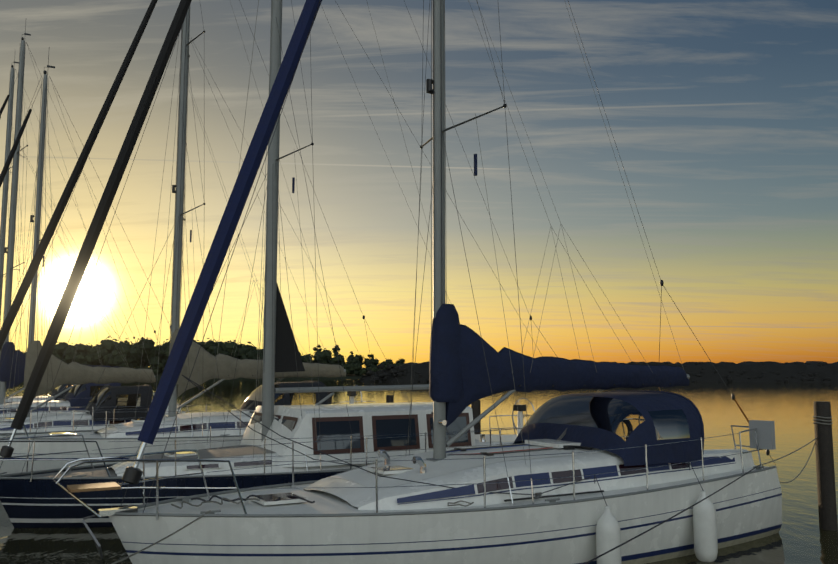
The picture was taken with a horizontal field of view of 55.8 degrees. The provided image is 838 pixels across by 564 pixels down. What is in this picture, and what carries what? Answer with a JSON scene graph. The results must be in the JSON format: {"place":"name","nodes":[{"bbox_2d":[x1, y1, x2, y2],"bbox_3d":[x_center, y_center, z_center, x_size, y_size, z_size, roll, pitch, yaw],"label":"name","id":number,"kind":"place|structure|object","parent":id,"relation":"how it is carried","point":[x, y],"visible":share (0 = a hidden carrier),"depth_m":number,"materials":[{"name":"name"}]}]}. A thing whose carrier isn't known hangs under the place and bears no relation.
{"place":"outdoors","nodes":[
{"label":"outdoors","id":0,"kind":"place"},
{"bbox_2d":[155,371,364,378],"bbox_3d":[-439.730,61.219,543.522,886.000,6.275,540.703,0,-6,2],"label":"shore land","id":1,"kind":"structure","parent":0,"point":[347,376],"depth_m":296.06,"materials":[{"name":"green plant"}]},
{"bbox_2d":[52,342,76,363],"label":"tree","id":2,"kind":"object","parent":1,"relation":"on","point":[60,348],"visible":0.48,"depth_m":293.42,"materials":[{"name":"green plant"}]},
{"bbox_2d":[64,343,92,363],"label":"tree","id":3,"kind":"object","parent":1,"relation":"on","point":[79,357],"visible":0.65,"depth_m":292.96,"materials":[{"name":"green plant"}]},
{"bbox_2d":[81,346,101,364],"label":"tree","id":4,"kind":"object","parent":1,"relation":"on","point":[90,359],"visible":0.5,"depth_m":294.70,"materials":[{"name":"green plant"}]},
{"bbox_2d":[92,336,129,365],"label":"tree","id":5,"kind":"object","parent":1,"relation":"on","point":[107,346],"visible":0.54,"depth_m":295.84,"materials":[{"name":"green plant"}]},
{"bbox_2d":[116,362,133,367],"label":"tree","id":6,"kind":"object","parent":1,"relation":"on","point":[128,365],"visible":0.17,"depth_m":291.49,"materials":[{"name":"green plant"}]},
{"bbox_2d":[110,338,143,366],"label":"tree","id":7,"kind":"object","parent":1,"relation":"on","point":[118,357],"visible":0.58,"depth_m":292.94,"materials":[{"name":"green plant"}]},
{"bbox_2d":[127,337,161,367],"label":"tree","id":8,"kind":"object","parent":1,"relation":"on","point":[150,350],"visible":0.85,"depth_m":292.85,"materials":[{"name":"green plant"}]},
{"bbox_2d":[150,363,164,374],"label":"tree","id":9,"kind":"object","parent":1,"relation":"on","point":[159,368],"visible":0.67,"depth_m":293.66,"materials":[{"name":"green plant"}]},
{"bbox_2d":[156,344,168,365],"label":"tree","id":10,"kind":"object","parent":1,"relation":"on","point":[165,348],"visible":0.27,"depth_m":297.48,"materials":[{"name":"green plant"}]},
{"bbox_2d":[165,339,200,359],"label":"tree","id":11,"kind":"object","parent":1,"relation":"on","point":[167,353],"depth_m":295.62,"materials":[{"name":"green plant"}]},
{"bbox_2d":[203,338,224,355],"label":"tree","id":12,"kind":"object","parent":1,"relation":"on","point":[210,344],"visible":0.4,"depth_m":295.71,"materials":[{"name":"green plant"}]},
{"bbox_2d":[219,340,239,358],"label":"tree","id":13,"kind":"object","parent":1,"relation":"on","point":[228,346],"visible":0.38,"depth_m":296.97,"materials":[{"name":"green plant"}]},
{"bbox_2d":[230,342,255,357],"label":"tree","id":14,"kind":"object","parent":1,"relation":"on","point":[243,350],"visible":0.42,"depth_m":297.86,"materials":[{"name":"green plant"}]},
{"bbox_2d":[240,349,262,358],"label":"tree","id":15,"kind":"object","parent":1,"relation":"on","point":[251,354],"visible":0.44,"depth_m":296.11,"materials":[{"name":"green plant"}]},
{"bbox_2d":[301,354,311,362],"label":"tree","id":16,"kind":"object","parent":1,"relation":"on","point":[303,358],"visible":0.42,"depth_m":300.18,"materials":[{"name":"green plant"}]},
{"bbox_2d":[313,345,321,357],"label":"poplar tree","id":17,"kind":"object","parent":1,"relation":"on","point":[315,348],"visible":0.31,"depth_m":320.85,"materials":[{"name":"green plant"}]},
{"bbox_2d":[312,348,332,363],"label":"tree","id":18,"kind":"object","parent":1,"relation":"on","point":[320,357],"visible":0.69,"depth_m":304.50,"materials":[{"name":"green plant"}]},
{"bbox_2d":[332,345,339,356],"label":"poplar tree","id":19,"kind":"object","parent":1,"relation":"on","point":[335,352],"visible":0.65,"depth_m":321.27,"materials":[{"name":"green plant"}]},
{"bbox_2d":[331,354,344,364],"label":"tree","id":20,"kind":"object","parent":1,"relation":"on","point":[336,359],"visible":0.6,"depth_m":302.30,"materials":[{"name":"green plant"}]},
{"bbox_2d":[341,362,351,374],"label":"tree","id":21,"kind":"object","parent":1,"relation":"on","point":[345,365],"visible":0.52,"depth_m":299.32,"materials":[{"name":"green plant"}]},
{"bbox_2d":[346,355,359,363],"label":"tree","id":22,"kind":"object","parent":1,"relation":"on","point":[353,359],"visible":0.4,"depth_m":316.81,"materials":[{"name":"green plant"}]},
{"bbox_2d":[347,362,361,375],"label":"tree","id":23,"kind":"object","parent":1,"relation":"on","point":[354,368],"visible":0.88,"depth_m":299.42,"materials":[{"name":"green plant"}]},
{"bbox_2d":[354,354,363,365],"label":"tree","id":24,"kind":"object","parent":1,"relation":"on","point":[360,357],"visible":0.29,"depth_m":328.64,"materials":[{"name":"green plant"}]},
{"bbox_2d":[358,367,366,375],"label":"tree","id":25,"kind":"object","parent":1,"relation":"on","point":[362,371],"visible":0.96,"depth_m":299.64,"materials":[{"name":"green plant"}]},
{"bbox_2d":[362,358,379,366],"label":"tree","id":26,"kind":"object","parent":1,"relation":"on","point":[367,362],"visible":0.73,"depth_m":304.91,"materials":[{"name":"green plant"}]},
{"bbox_2d":[366,364,376,371],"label":"tree","id":27,"kind":"object","parent":1,"relation":"on","point":[373,367],"visible":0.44,"depth_m":300.20,"materials":[{"name":"green plant"}]},
{"bbox_2d":[395,359,404,363],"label":"tree","id":28,"kind":"object","parent":1,"relation":"on","point":[400,360],"visible":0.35,"depth_m":318.55,"materials":[{"name":"green plant"}]},
{"bbox_2d":[0,378,837,563],"bbox_3d":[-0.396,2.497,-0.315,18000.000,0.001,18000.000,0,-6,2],"label":"water surface","id":29,"kind":"object","parent":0,"point":[800,537],"depth_m":30.42,"materials":[{"name":"liquid"}]},
{"bbox_2d":[0,59,154,402],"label":"yacht","id":30,"kind":"object","parent":29,"relation":"on","point":[59,389],"visible":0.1,"depth_m":33.09,"materials":[{"name":"white"}]},
{"bbox_2d":[0,24,186,421],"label":"yacht","id":31,"kind":"object","parent":29,"relation":"on","point":[78,395],"visible":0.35,"depth_m":27.55,"materials":[{"name":"white"}]},
{"bbox_2d":[0,55,198,433],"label":"yacht","id":32,"kind":"object","parent":29,"relation":"on","point":[74,373],"visible":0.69,"depth_m":22.54,"materials":[{"name":"white"}]},
{"bbox_2d":[0,0,408,474],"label":"yacht","id":33,"kind":"object","parent":29,"relation":"on","point":[206,366],"visible":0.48,"depth_m":19.11,"materials":[{"name":"white"}]},
{"bbox_2d":[0,0,581,527],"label":"yacht","id":34,"kind":"object","parent":29,"relation":"on","point":[40,498],"visible":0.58,"depth_m":14.26,"materials":[{"name":"white plastic"}]},
{"bbox_2d":[328,392,331,403],"bbox_3d":[-3.490,6.343,30.319,0.282,4.250,0.284,0,-6,2],"label":"mooring pile","id":35,"kind":"object","parent":29,"relation":"in","point":[330,400],"visible":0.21,"depth_m":30.43,"materials":[{"name":"brown wood"}]},
{"bbox_2d":[386,395,393,402],"bbox_3d":[-0.969,5.844,25.914,0.282,4.250,0.284,0,-6,2],"label":"mooring pile","id":36,"kind":"object","parent":29,"relation":"in","point":[389,398],"visible":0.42,"depth_m":26.04,"materials":[{"name":"brown wood"}]},
{"bbox_2d":[52,0,781,563],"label":"yacht","id":37,"kind":"object","parent":29,"relation":"on","point":[570,478],"visible":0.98,"depth_m":10.26,"materials":[{"name":"white plastic"}]},
{"bbox_2d":[112,510,210,563],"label":"mooring rope","id":38,"kind":"object","parent":37,"relation":"attached to","point":[161,539],"visible":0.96,"depth_m":8.03,"materials":[{"name":"fabric"}]},
{"bbox_2d":[584,465,758,563],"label":"mooring rope","id":39,"kind":"object","parent":37,"relation":"attached to","point":[593,559],"visible":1,"depth_m":8.39,"materials":[{"name":"fabric"}]},
{"bbox_2d":[471,400,480,433],"bbox_3d":[1.552,5.345,21.509,0.282,4.250,0.284,0,-6,2],"label":"mooring pile","id":40,"kind":"object","parent":29,"relation":"in","point":[476,408],"visible":0.19,"depth_m":21.60,"materials":[{"name":"brown wood"}]},
{"bbox_2d":[358,361,837,381],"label":"distant treeline","id":41,"kind":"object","parent":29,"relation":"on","point":[797,371],"visible":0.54,"depth_m":192.86,"materials":[{"name":"tree foliage"}]},
{"bbox_2d":[813,401,837,530],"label":"mooring pile","id":42,"kind":"object","parent":29,"relation":"in","point":[825,471],"visible":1,"depth_m":12.77,"materials":[{"name":"brown wood"}]},
{"bbox_2d":[759,438,816,465],"bbox_3d":[5.848,2.669,12.501,1.519,0.374,0.016,4,-8,-31],"label":"mooring rope","id":43,"kind":"object","parent":42,"relation":"attached to","point":[790,453],"visible":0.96,"depth_m":12.51,"materials":[{"name":"fabric"}]},
{"bbox_2d":[762,442,815,482],"bbox_3d":[5.874,2.854,12.530,1.486,0.630,0.016,4,-8,-32],"label":"mooring rope","id":44,"kind":"object","parent":42,"relation":"attached to","point":[803,467],"visible":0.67,"depth_m":12.69,"materials":[{"name":"fabric"}]},
{"bbox_2d":[0,0,837,367],"label":"sky","id":45,"kind":"structure","parent":0,"point":[722,115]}
]}

